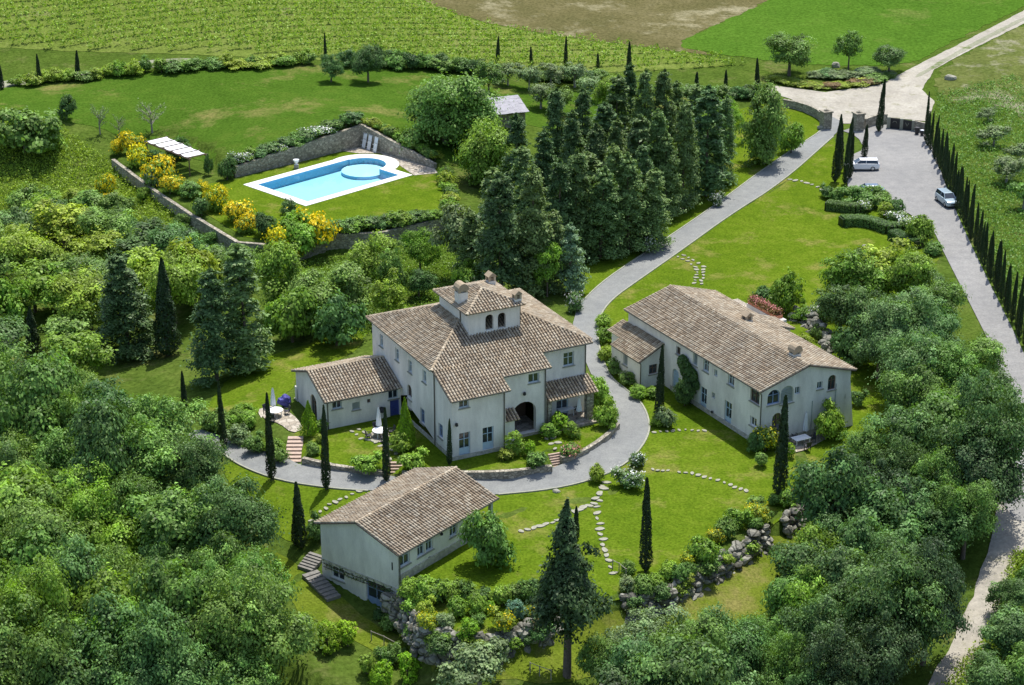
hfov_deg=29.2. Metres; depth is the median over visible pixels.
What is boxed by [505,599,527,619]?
clipped shrub
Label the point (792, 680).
broadleaf tree
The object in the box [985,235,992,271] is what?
cypress tree
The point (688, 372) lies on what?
wall climber
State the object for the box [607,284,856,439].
farmhouse
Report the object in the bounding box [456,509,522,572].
shrub
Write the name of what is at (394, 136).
shrub
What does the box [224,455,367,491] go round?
driveway edging
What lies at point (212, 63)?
shrub
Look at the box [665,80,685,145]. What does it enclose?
conifer tree
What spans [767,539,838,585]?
broadleaf tree
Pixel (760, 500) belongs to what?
shrub
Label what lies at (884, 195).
shrub
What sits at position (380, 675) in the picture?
clipped shrub
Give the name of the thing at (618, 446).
driveway
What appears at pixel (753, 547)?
shrub
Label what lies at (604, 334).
shrub
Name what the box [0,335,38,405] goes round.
broadleaf tree
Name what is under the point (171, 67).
shrub
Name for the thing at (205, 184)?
broom shrub
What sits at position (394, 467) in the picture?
garden steps
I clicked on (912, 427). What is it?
broadleaf tree
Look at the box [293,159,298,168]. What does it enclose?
white urn
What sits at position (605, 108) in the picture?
conifer tree
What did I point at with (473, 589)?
shrub
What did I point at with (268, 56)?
shrub
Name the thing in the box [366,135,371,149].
sunbed
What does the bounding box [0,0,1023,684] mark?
ground
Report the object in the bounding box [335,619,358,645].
clipped shrub
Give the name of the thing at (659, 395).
cypress tree
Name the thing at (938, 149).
cypress tree
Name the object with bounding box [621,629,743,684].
broadleaf tree
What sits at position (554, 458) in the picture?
garden steps
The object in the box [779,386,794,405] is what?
window
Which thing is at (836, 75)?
shrub
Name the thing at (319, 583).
garden steps
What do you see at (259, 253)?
shrub
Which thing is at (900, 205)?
shrub
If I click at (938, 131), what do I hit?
cypress tree
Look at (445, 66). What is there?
shrub
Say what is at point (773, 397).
window
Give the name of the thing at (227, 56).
shrub
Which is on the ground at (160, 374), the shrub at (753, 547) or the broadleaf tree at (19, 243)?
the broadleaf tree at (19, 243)
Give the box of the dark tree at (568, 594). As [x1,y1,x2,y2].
[521,497,618,678]
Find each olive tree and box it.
[431,635,509,684]
[496,62,521,84]
[511,63,542,89]
[526,82,555,108]
[537,62,565,85]
[545,84,575,110]
[558,61,589,87]
[573,75,601,95]
[975,125,1011,146]
[976,106,996,120]
[990,154,1023,182]
[1001,142,1023,160]
[1007,182,1023,209]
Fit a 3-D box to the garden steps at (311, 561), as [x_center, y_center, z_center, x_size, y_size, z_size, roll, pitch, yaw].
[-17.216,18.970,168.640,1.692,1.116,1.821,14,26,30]
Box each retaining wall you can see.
[111,159,237,249]
[233,124,362,177]
[237,241,325,266]
[302,456,383,475]
[326,218,445,250]
[362,124,436,168]
[402,464,551,479]
[560,423,619,463]
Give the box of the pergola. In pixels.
[144,136,206,175]
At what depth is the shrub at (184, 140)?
265.01 m
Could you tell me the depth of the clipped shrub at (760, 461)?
181.88 m
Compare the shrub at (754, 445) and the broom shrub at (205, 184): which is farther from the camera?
the broom shrub at (205, 184)
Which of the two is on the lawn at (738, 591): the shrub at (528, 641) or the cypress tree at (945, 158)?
the shrub at (528, 641)
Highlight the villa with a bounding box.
[291,270,599,460]
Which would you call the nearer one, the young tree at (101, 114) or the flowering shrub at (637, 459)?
the flowering shrub at (637, 459)
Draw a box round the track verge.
[915,18,1023,76]
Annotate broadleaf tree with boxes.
[0,203,38,236]
[0,220,8,238]
[0,222,68,274]
[0,252,17,279]
[0,257,67,312]
[0,314,39,361]
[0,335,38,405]
[0,344,82,463]
[0,409,63,466]
[0,428,48,479]
[0,437,23,484]
[0,456,56,529]
[0,478,106,567]
[0,514,93,574]
[0,532,33,580]
[0,552,30,585]
[0,553,82,644]
[0,562,56,629]
[0,587,84,684]
[0,613,32,684]
[0,642,36,684]
[13,532,130,630]
[14,460,62,535]
[16,426,100,486]
[17,243,81,275]
[25,198,93,249]
[28,650,128,684]
[32,261,90,314]
[36,330,117,379]
[37,309,107,346]
[39,620,87,671]
[40,352,100,404]
[41,190,63,202]
[42,387,88,446]
[43,264,108,333]
[44,457,119,538]
[50,444,153,518]
[50,586,150,684]
[60,187,78,202]
[60,250,127,289]
[61,386,162,499]
[61,562,168,659]
[63,224,124,270]
[64,594,148,665]
[66,373,174,445]
[68,590,86,616]
[69,189,102,210]
[71,510,145,566]
[73,203,137,240]
[87,541,151,592]
[88,598,214,684]
[97,222,159,262]
[100,412,201,510]
[104,468,170,563]
[113,482,236,572]
[116,244,168,294]
[123,392,219,480]
[125,549,214,634]
[129,228,146,239]
[133,246,207,323]
[134,216,166,232]
[134,534,188,582]
[144,219,212,257]
[150,643,248,684]
[154,433,233,498]
[162,601,222,657]
[172,474,209,506]
[181,554,248,630]
[184,524,260,576]
[185,472,299,555]
[188,562,330,675]
[196,243,225,254]
[198,241,257,294]
[199,644,289,684]
[214,618,276,675]
[222,542,294,627]
[252,238,307,314]
[286,267,337,335]
[319,53,346,81]
[322,260,381,317]
[342,229,406,291]
[350,41,387,81]
[365,266,410,311]
[375,238,410,288]
[391,67,508,153]
[399,226,442,269]
[405,267,439,295]
[424,197,485,253]
[434,88,506,149]
[448,116,514,184]
[472,58,509,94]
[531,240,563,296]
[572,628,619,684]
[588,659,671,684]
[590,71,628,108]
[595,602,694,670]
[596,628,687,684]
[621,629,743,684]
[645,610,737,683]
[692,601,773,681]
[695,609,768,676]
[712,96,744,134]
[723,655,777,684]
[734,79,793,167]
[734,611,784,671]
[750,629,816,684]
[757,563,830,620]
[761,30,817,75]
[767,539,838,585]
[769,592,845,668]
[780,437,892,535]
[780,559,844,620]
[781,660,828,684]
[792,519,849,563]
[792,614,882,684]
[808,507,854,547]
[810,539,886,601]
[811,282,864,329]
[814,577,883,642]
[817,245,888,300]
[819,420,898,476]
[829,458,922,529]
[830,29,865,69]
[833,482,928,557]
[833,511,910,563]
[836,538,954,681]
[840,282,887,333]
[840,672,880,684]
[844,609,932,684]
[845,321,904,378]
[852,533,922,629]
[854,237,916,297]
[855,285,942,349]
[857,399,939,465]
[863,324,967,403]
[866,431,932,491]
[870,44,907,70]
[874,245,939,297]
[875,359,950,419]
[887,471,940,542]
[887,533,977,665]
[894,261,949,296]
[900,534,966,600]
[903,295,968,356]
[907,442,971,507]
[911,278,971,334]
[911,338,983,390]
[911,502,978,563]
[914,376,965,423]
[914,385,986,469]
[918,373,1023,517]
[925,433,1023,510]
[932,478,1002,559]
[935,363,1023,439]
[960,647,1023,684]
[961,331,1011,374]
[965,369,1016,413]
[972,601,1023,662]
[981,576,1023,610]
[1002,639,1023,684]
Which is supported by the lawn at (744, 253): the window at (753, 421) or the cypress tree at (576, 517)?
the cypress tree at (576, 517)
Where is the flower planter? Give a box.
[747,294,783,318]
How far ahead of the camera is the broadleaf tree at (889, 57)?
310.14 m
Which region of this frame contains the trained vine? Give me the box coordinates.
[323,559,393,591]
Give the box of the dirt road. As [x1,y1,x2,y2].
[772,11,1023,123]
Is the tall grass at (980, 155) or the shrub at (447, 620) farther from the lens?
the tall grass at (980, 155)
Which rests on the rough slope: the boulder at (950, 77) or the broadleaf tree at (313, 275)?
the boulder at (950, 77)
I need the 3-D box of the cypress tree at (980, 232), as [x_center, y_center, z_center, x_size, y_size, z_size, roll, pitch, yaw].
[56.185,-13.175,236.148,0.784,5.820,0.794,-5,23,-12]
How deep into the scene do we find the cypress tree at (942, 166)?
263.17 m
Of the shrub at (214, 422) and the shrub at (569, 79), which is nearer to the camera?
the shrub at (214, 422)
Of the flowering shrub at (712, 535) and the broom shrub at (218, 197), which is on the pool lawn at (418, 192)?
the broom shrub at (218, 197)
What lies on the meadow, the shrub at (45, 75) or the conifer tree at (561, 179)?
the shrub at (45, 75)
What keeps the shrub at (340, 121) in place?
on the meadow
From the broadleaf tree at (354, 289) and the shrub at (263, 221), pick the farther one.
the shrub at (263, 221)
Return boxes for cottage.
[314,466,499,608]
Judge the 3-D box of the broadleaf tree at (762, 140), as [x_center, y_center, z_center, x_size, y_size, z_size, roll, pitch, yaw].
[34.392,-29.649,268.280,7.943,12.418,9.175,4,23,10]
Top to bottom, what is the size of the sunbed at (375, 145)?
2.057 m
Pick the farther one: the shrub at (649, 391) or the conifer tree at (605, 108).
the conifer tree at (605, 108)
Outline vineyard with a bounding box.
[0,0,746,68]
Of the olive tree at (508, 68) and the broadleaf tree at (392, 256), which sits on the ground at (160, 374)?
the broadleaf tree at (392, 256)
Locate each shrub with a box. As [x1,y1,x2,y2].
[0,105,67,153]
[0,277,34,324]
[3,181,53,212]
[6,73,22,84]
[15,71,43,85]
[20,192,52,225]
[24,128,68,151]
[36,69,55,81]
[47,197,68,224]
[48,67,64,80]
[55,93,77,119]
[58,68,78,80]
[71,67,97,81]
[89,67,103,78]
[94,172,116,194]
[96,190,140,211]
[100,63,114,75]
[106,207,137,228]
[108,59,126,77]
[108,138,124,155]
[116,130,145,152]
[123,58,144,74]
[126,142,150,167]
[135,186,154,199]
[138,53,151,71]
[139,154,178,183]
[141,171,159,186]
[145,149,165,161]
[151,57,167,72]
[156,174,184,194]
[162,59,183,72]
[163,136,193,159]
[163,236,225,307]
[170,220,188,239]
[172,213,191,226]
[175,58,195,71]
[179,180,203,197]
[183,56,209,69]
[190,196,210,215]
[194,409,217,429]
[197,179,212,194]
[200,230,217,246]
[201,56,227,70]
[202,184,231,212]
[203,151,213,173]
[208,405,232,432]
[216,51,233,64]
[217,155,237,179]
[217,198,256,221]
[223,58,255,69]
[226,151,246,164]
[226,401,258,428]
[226,422,251,444]
[232,212,256,234]
[238,150,253,160]
[241,429,265,452]
[242,146,260,157]
[244,54,258,67]
[244,56,275,68]
[251,246,265,269]
[253,148,267,157]
[254,211,276,234]
[256,145,273,152]
[259,141,280,152]
[260,221,291,250]
[261,52,285,65]
[261,284,323,342]
[263,436,285,450]
[269,142,288,151]
[271,55,297,65]
[271,208,322,253]
[272,446,291,462]
[277,136,294,147]
[279,197,298,213]
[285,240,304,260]
[287,131,311,142]
[287,205,342,246]
[289,137,306,146]
[290,611,314,641]
[291,48,311,63]
[296,127,324,137]
[297,128,317,142]
[297,400,319,435]
[301,52,318,63]
[305,441,320,455]
[305,510,320,540]
[309,126,326,136]
[309,288,369,345]
[314,618,343,655]
[315,433,321,442]
[316,125,338,134]
[316,418,329,431]
[317,120,342,128]
[330,218,360,233]
[330,219,346,232]
[332,119,343,129]
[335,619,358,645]
[337,49,354,66]
[338,113,352,125]
[340,110,361,125]
[340,224,362,233]
[349,215,370,230]
[349,450,382,474]
[351,111,364,119]
[356,216,371,231]
[357,652,378,673]
[360,116,383,127]
[365,215,382,229]
[368,659,393,684]
[371,119,382,127]
[371,216,386,229]
[372,608,384,619]
[372,646,395,668]
[374,123,387,131]
[378,613,397,631]
[379,213,399,227]
[381,51,389,61]
[382,49,409,70]
[383,125,396,135]
[383,210,406,227]
[384,48,399,64]
[385,640,407,661]
[387,126,401,135]
[389,429,412,453]
[391,131,401,139]
[392,208,412,225]
[394,446,428,468]
[396,397,416,448]
[396,576,415,599]
[397,210,423,224]
[397,651,421,684]
[399,595,418,614]
[401,140,418,149]
[401,624,413,636]
[402,51,421,69]
[407,209,422,223]
[409,574,441,603]
[410,142,427,149]
[414,51,428,67]
[414,606,437,630]
[415,210,435,222]
[415,594,436,614]
[416,143,430,153]
[417,53,435,67]
[420,634,430,642]
[421,147,432,153]
[422,209,435,221]
[423,51,449,68]
[423,57,456,71]
[423,148,438,158]
[426,632,453,655]
[429,150,444,159]
[430,208,443,219]
[430,576,447,603]
[431,628,439,636]
[434,165,454,177]
[435,169,458,183]
[435,191,460,202]
[435,612,456,627]
[436,577,465,598]
[437,182,457,188]
[438,199,460,211]
[438,632,453,643]
[442,185,459,193]
[444,595,467,618]
[448,56,461,69]
[449,57,468,70]
[450,578,475,600]
[451,258,483,282]
[455,617,479,640]
[456,60,475,72]
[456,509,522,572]
[460,637,485,649]
[462,591,487,614]
[466,583,484,601]
[469,59,486,71]
[471,612,486,627]
[479,586,492,601]
[482,600,494,613]
[487,583,513,605]
[487,604,519,631]
[497,448,515,461]
[503,430,527,455]
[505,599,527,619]
[507,582,524,600]
[508,637,523,649]
[514,578,537,600]
[521,636,534,644]
[522,603,534,617]
[524,440,535,454]
[526,450,550,468]
[526,578,539,601]
[526,624,555,641]
[538,423,561,437]
[548,411,567,430]
[559,440,582,457]
[563,421,581,438]
[564,69,586,80]
[564,289,583,313]
[584,70,594,77]
[588,462,604,481]
[589,396,620,429]
[590,374,616,407]
[592,67,609,78]
[594,312,611,326]
[594,326,611,343]
[596,344,611,360]
[606,356,620,374]
[607,464,645,488]
[617,574,636,593]
[618,370,637,385]
[620,559,636,575]
[626,595,644,608]
[627,383,647,399]
[627,451,646,467]
[632,573,652,596]
[642,237,656,253]
[646,386,656,398]
[648,572,664,589]
[649,414,665,426]
[650,582,670,601]
[652,405,678,426]
[656,559,678,579]
[664,578,692,599]
[669,562,692,581]
[671,378,696,405]
[678,549,696,564]
[679,83,702,96]
[681,533,724,563]
[682,573,694,587]
[683,561,699,573]
[697,560,719,576]
[704,526,726,543]
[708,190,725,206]
[713,515,741,538]
[716,83,731,97]
[721,87,741,98]
[722,553,736,565]
[723,507,754,529]
[729,86,749,98]
[740,84,753,98]
[742,500,772,523]
[744,539,760,555]
[745,92,754,97]
[746,425,767,452]
[746,495,768,505]
[747,517,764,528]
[749,421,778,451]
[751,285,771,300]
[755,451,767,465]
[759,506,773,518]
[765,267,806,311]
[766,75,785,80]
[766,493,779,505]
[773,76,798,84]
[774,488,798,507]
[777,122,805,152]
[787,442,795,459]
[788,77,807,85]
[789,304,811,320]
[792,79,815,86]
[799,332,817,344]
[801,302,828,321]
[804,83,823,88]
[805,70,822,77]
[807,69,832,77]
[807,323,829,339]
[812,83,834,89]
[813,397,846,439]
[819,67,837,76]
[819,81,841,88]
[819,181,832,197]
[825,187,845,199]
[825,315,873,365]
[826,69,848,79]
[830,81,851,88]
[836,184,878,204]
[838,69,854,77]
[844,70,863,77]
[845,78,862,82]
[848,77,868,86]
[851,389,869,405]
[854,67,878,74]
[855,77,880,84]
[857,198,873,211]
[858,66,881,72]
[864,185,891,206]
[865,71,889,83]
[874,73,896,78]
[877,201,892,217]
[882,70,898,76]
[884,209,908,222]
[886,197,905,213]
[898,215,914,229]
[904,214,937,245]
[922,240,945,255]
[1014,565,1023,580]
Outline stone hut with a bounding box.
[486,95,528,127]
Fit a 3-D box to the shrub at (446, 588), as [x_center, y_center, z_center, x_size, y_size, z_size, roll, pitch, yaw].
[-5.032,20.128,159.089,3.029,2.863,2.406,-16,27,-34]
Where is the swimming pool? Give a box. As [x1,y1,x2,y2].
[243,154,411,205]
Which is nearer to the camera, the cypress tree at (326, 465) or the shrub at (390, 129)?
the cypress tree at (326, 465)
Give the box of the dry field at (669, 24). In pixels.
[425,0,766,54]
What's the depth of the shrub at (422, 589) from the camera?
158.43 m
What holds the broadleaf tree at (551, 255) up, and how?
on the ground at (160, 374)
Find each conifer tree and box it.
[92,250,162,363]
[180,267,249,388]
[221,243,274,374]
[448,209,491,282]
[465,172,535,289]
[475,167,502,229]
[497,112,539,210]
[504,145,544,254]
[504,164,555,297]
[532,129,557,212]
[535,209,567,295]
[540,87,570,184]
[543,158,585,260]
[544,222,591,294]
[558,109,588,190]
[562,148,599,259]
[571,87,593,152]
[577,151,608,238]
[580,165,629,265]
[582,122,608,184]
[585,101,616,167]
[594,143,635,250]
[602,118,628,183]
[605,74,632,152]
[606,151,656,259]
[617,62,641,141]
[623,114,654,189]
[627,68,657,165]
[629,141,660,239]
[630,167,675,253]
[648,108,677,207]
[650,68,680,155]
[654,130,686,216]
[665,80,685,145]
[667,99,702,211]
[679,83,710,155]
[684,84,736,196]
[703,95,739,184]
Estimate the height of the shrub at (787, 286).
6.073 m
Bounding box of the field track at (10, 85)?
[0,58,190,86]
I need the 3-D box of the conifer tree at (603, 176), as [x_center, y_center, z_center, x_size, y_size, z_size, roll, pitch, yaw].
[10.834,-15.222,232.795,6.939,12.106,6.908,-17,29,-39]
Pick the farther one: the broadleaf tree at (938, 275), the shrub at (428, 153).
the shrub at (428, 153)
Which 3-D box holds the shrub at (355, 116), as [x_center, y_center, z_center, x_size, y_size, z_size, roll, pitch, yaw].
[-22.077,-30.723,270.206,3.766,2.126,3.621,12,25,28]
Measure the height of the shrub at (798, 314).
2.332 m
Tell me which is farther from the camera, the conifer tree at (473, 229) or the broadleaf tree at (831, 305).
the conifer tree at (473, 229)
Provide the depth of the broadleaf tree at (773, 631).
152.15 m
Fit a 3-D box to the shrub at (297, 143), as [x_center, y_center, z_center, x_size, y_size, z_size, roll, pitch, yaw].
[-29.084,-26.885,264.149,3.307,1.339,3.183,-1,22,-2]
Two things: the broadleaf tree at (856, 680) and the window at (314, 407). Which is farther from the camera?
the window at (314, 407)
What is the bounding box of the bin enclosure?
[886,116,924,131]
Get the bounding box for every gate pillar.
[819,108,833,128]
[851,110,865,130]
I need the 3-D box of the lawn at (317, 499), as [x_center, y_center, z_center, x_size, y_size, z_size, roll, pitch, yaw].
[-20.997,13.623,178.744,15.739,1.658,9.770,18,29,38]
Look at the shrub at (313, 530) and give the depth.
170.17 m
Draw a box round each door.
[367,580,384,606]
[390,399,398,415]
[459,431,469,454]
[483,426,492,449]
[556,398,567,413]
[701,386,706,406]
[725,401,731,423]
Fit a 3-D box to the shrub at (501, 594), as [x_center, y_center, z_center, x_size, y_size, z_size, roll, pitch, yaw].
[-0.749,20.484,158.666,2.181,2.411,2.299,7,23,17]
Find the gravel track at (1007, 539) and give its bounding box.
[928,502,1023,684]
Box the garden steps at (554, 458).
[548,452,560,466]
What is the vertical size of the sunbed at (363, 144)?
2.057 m
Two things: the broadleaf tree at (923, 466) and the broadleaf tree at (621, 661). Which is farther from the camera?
the broadleaf tree at (923, 466)
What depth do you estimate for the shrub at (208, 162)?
258.07 m
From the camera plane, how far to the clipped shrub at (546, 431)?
185.61 m
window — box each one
[312,395,316,416]
[330,566,344,583]
[331,401,343,410]
[351,402,361,411]
[378,335,383,348]
[387,390,399,400]
[400,552,411,569]
[406,385,411,402]
[407,361,412,375]
[417,544,425,559]
[419,409,424,426]
[421,371,426,385]
[425,539,434,554]
[437,424,442,440]
[449,525,458,539]
[458,400,470,409]
[527,372,540,384]
[563,352,575,367]
[621,355,627,367]
[648,364,657,375]
[672,369,678,391]
[691,354,697,367]
[701,360,708,374]
[726,375,733,388]
[748,389,759,406]
[748,417,756,429]
[766,390,780,406]
[772,413,780,433]
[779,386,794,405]
[816,381,823,390]
[827,375,836,391]
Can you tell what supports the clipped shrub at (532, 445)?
on the villa lawn at (345, 444)
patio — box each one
[259,406,301,431]
[344,146,437,174]
[370,432,389,441]
[786,434,826,451]
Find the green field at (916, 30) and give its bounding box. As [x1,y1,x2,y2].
[681,0,1023,65]
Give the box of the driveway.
[190,117,838,493]
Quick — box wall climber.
[675,354,699,404]
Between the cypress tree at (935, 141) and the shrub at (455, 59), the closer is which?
the cypress tree at (935, 141)
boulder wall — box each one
[379,592,563,666]
[619,523,773,626]
[779,503,808,537]
[788,305,837,357]
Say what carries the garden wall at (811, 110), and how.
on the ground at (160, 374)
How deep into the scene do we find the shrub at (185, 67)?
297.08 m
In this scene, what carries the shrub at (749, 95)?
on the ground at (160, 374)
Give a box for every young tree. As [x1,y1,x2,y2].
[89,103,108,134]
[113,114,125,135]
[136,98,165,132]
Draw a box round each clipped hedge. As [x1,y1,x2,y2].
[824,198,879,213]
[838,213,901,234]
[887,228,923,248]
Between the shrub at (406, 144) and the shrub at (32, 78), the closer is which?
the shrub at (406, 144)
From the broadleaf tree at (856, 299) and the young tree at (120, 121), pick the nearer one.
the broadleaf tree at (856, 299)
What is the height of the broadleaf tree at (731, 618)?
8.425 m
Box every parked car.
[844,157,879,170]
[858,183,885,190]
[935,188,955,206]
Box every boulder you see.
[832,62,839,67]
[944,74,956,80]
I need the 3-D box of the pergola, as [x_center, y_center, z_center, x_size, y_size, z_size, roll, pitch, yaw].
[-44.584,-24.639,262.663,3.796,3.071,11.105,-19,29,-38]
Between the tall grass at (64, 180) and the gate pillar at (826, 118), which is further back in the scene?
the gate pillar at (826, 118)
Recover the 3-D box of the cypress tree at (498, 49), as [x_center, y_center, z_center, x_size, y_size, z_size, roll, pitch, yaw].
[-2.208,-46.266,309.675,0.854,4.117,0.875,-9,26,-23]
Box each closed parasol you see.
[270,388,275,406]
[376,407,381,426]
[576,397,581,418]
[803,412,807,433]
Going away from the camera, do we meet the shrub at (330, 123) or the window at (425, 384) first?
the window at (425, 384)
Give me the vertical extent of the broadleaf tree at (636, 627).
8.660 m
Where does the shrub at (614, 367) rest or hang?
on the lawn at (744, 253)
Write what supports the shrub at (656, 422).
on the lawn at (744, 253)
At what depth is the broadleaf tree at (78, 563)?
156.57 m
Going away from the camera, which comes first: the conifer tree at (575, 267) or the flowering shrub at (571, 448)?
the flowering shrub at (571, 448)
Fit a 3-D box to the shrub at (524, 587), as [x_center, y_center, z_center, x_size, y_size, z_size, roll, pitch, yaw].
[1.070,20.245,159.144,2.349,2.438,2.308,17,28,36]
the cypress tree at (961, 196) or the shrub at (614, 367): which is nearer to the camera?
the shrub at (614, 367)
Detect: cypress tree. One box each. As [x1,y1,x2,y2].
[0,66,4,89]
[25,306,42,355]
[36,54,41,84]
[75,50,79,74]
[151,257,182,355]
[180,371,188,419]
[217,380,227,448]
[264,392,276,479]
[291,508,298,544]
[292,481,307,547]
[320,404,331,489]
[323,32,326,55]
[381,407,390,480]
[446,418,452,464]
[496,36,499,58]
[529,46,533,64]
[563,36,567,65]
[574,506,579,538]
[596,53,599,66]
[625,41,631,68]
[639,477,652,571]
[653,344,664,414]
[694,72,698,83]
[724,69,727,83]
[754,58,760,91]
[772,395,788,495]
[831,114,842,181]
[838,119,843,170]
[842,129,850,183]
[845,117,853,152]
[847,132,854,177]
[861,124,868,156]
[876,79,885,130]
[923,91,929,140]
[925,111,930,145]
[928,111,934,149]
[932,115,939,153]
[933,123,937,158]
[935,127,940,163]
[938,128,943,168]
[941,131,947,172]
[942,136,948,180]
[944,150,949,185]
[947,142,954,190]
[951,152,957,192]
[953,170,959,196]
[955,165,962,209]
[958,166,963,215]
[961,177,967,221]
[963,180,969,227]
[966,184,975,233]
[968,195,974,240]
[972,203,979,246]
[975,210,983,253]
[979,222,985,259]
[980,223,988,266]
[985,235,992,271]
[987,230,994,279]
[992,241,1000,286]
[995,240,1002,292]
[999,250,1005,299]
[1002,266,1009,306]
[1005,263,1011,314]
[1009,272,1017,321]
[1014,276,1023,329]
[1016,296,1023,337]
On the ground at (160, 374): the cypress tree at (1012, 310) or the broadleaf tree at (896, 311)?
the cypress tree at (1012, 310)
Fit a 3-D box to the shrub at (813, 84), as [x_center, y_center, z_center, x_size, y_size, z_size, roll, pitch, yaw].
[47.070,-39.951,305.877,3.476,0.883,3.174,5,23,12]
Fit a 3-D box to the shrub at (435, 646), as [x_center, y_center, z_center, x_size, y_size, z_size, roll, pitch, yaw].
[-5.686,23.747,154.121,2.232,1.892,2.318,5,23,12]
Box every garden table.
[268,407,282,416]
[372,427,382,438]
[557,406,574,415]
[791,434,810,445]
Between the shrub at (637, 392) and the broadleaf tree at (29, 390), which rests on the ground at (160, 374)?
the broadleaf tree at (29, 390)
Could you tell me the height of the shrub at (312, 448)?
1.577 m
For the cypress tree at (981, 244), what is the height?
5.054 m
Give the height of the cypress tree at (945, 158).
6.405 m
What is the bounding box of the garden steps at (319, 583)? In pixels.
[302,570,340,601]
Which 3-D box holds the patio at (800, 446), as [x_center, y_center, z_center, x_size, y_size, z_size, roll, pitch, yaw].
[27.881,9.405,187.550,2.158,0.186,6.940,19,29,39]
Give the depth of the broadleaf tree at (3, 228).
235.34 m
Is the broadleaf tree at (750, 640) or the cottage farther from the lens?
the cottage
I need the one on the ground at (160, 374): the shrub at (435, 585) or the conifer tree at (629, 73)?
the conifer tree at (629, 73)
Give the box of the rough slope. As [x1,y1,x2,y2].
[934,27,1023,117]
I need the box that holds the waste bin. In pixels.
[915,127,919,133]
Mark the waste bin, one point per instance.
(917, 130)
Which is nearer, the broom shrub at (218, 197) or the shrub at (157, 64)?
the broom shrub at (218, 197)
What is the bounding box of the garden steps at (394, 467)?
[388,461,401,473]
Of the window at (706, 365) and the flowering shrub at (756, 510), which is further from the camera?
the window at (706, 365)
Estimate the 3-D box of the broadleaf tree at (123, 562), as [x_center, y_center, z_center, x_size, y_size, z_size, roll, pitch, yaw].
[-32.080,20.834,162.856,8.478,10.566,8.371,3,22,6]
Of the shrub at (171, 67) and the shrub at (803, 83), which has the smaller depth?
the shrub at (171, 67)
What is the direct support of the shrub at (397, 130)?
on the ground at (160, 374)
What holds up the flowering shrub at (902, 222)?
on the lawn at (744, 253)
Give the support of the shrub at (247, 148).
on the meadow
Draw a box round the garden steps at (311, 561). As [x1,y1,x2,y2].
[297,552,321,571]
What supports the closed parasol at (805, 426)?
on the patio at (800, 446)
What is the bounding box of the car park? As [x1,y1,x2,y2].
[844,125,1023,520]
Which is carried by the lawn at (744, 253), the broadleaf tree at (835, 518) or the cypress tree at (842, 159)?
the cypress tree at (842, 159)
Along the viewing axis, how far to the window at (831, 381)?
188.32 m
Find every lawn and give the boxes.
[191,151,443,238]
[206,328,367,412]
[222,462,371,541]
[270,528,805,683]
[293,395,609,473]
[356,137,938,633]
[568,104,819,298]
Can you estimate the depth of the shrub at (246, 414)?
189.28 m
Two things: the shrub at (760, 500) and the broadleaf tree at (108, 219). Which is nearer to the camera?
the shrub at (760, 500)
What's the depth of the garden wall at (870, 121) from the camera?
287.19 m
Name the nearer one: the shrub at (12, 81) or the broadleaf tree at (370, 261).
the broadleaf tree at (370, 261)
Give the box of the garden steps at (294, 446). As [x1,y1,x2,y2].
[286,436,303,462]
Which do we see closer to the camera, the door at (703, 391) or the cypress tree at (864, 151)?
the door at (703, 391)
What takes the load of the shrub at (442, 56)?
on the ground at (160, 374)
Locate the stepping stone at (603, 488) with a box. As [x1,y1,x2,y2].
[599,486,608,489]
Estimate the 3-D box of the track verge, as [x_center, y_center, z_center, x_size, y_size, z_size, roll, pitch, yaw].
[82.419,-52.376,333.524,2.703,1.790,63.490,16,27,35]
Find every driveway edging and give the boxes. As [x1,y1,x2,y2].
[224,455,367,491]
[498,136,833,494]
[583,129,823,300]
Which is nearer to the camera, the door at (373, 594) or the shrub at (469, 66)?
the door at (373, 594)
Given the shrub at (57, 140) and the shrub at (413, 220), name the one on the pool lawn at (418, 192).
the shrub at (413, 220)
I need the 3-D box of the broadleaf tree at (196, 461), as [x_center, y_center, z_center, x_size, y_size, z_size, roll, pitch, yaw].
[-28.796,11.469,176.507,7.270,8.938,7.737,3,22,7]
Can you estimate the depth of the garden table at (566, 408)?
189.89 m
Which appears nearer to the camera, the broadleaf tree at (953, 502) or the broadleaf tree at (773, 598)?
the broadleaf tree at (773, 598)
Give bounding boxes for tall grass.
[0,120,227,247]
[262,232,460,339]
[934,73,1023,305]
[936,546,1023,684]
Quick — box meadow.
[0,64,720,165]
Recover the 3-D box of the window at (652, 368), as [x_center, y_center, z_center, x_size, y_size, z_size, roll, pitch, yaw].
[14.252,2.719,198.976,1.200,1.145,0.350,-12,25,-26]
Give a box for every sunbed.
[361,133,366,148]
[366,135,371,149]
[373,137,377,152]
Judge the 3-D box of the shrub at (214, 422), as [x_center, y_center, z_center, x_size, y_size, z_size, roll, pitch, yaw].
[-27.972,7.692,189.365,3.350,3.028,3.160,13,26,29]
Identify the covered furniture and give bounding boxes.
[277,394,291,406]
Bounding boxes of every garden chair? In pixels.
[284,405,290,414]
[364,429,371,438]
[804,442,811,450]
[809,432,816,442]
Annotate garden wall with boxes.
[782,99,819,120]
[864,113,887,127]
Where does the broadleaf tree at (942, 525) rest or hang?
on the ground at (160, 374)
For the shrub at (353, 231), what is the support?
on the pool lawn at (418, 192)
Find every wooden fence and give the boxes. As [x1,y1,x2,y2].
[371,631,406,657]
[530,662,551,679]
[612,560,626,576]
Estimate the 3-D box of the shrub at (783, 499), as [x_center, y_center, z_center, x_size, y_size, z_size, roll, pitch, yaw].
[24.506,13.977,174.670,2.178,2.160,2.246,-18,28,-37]
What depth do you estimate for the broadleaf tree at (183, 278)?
218.37 m
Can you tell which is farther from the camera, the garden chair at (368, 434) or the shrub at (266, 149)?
the shrub at (266, 149)
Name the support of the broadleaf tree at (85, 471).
on the ground at (160, 374)
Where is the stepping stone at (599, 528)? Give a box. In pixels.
[595,527,604,530]

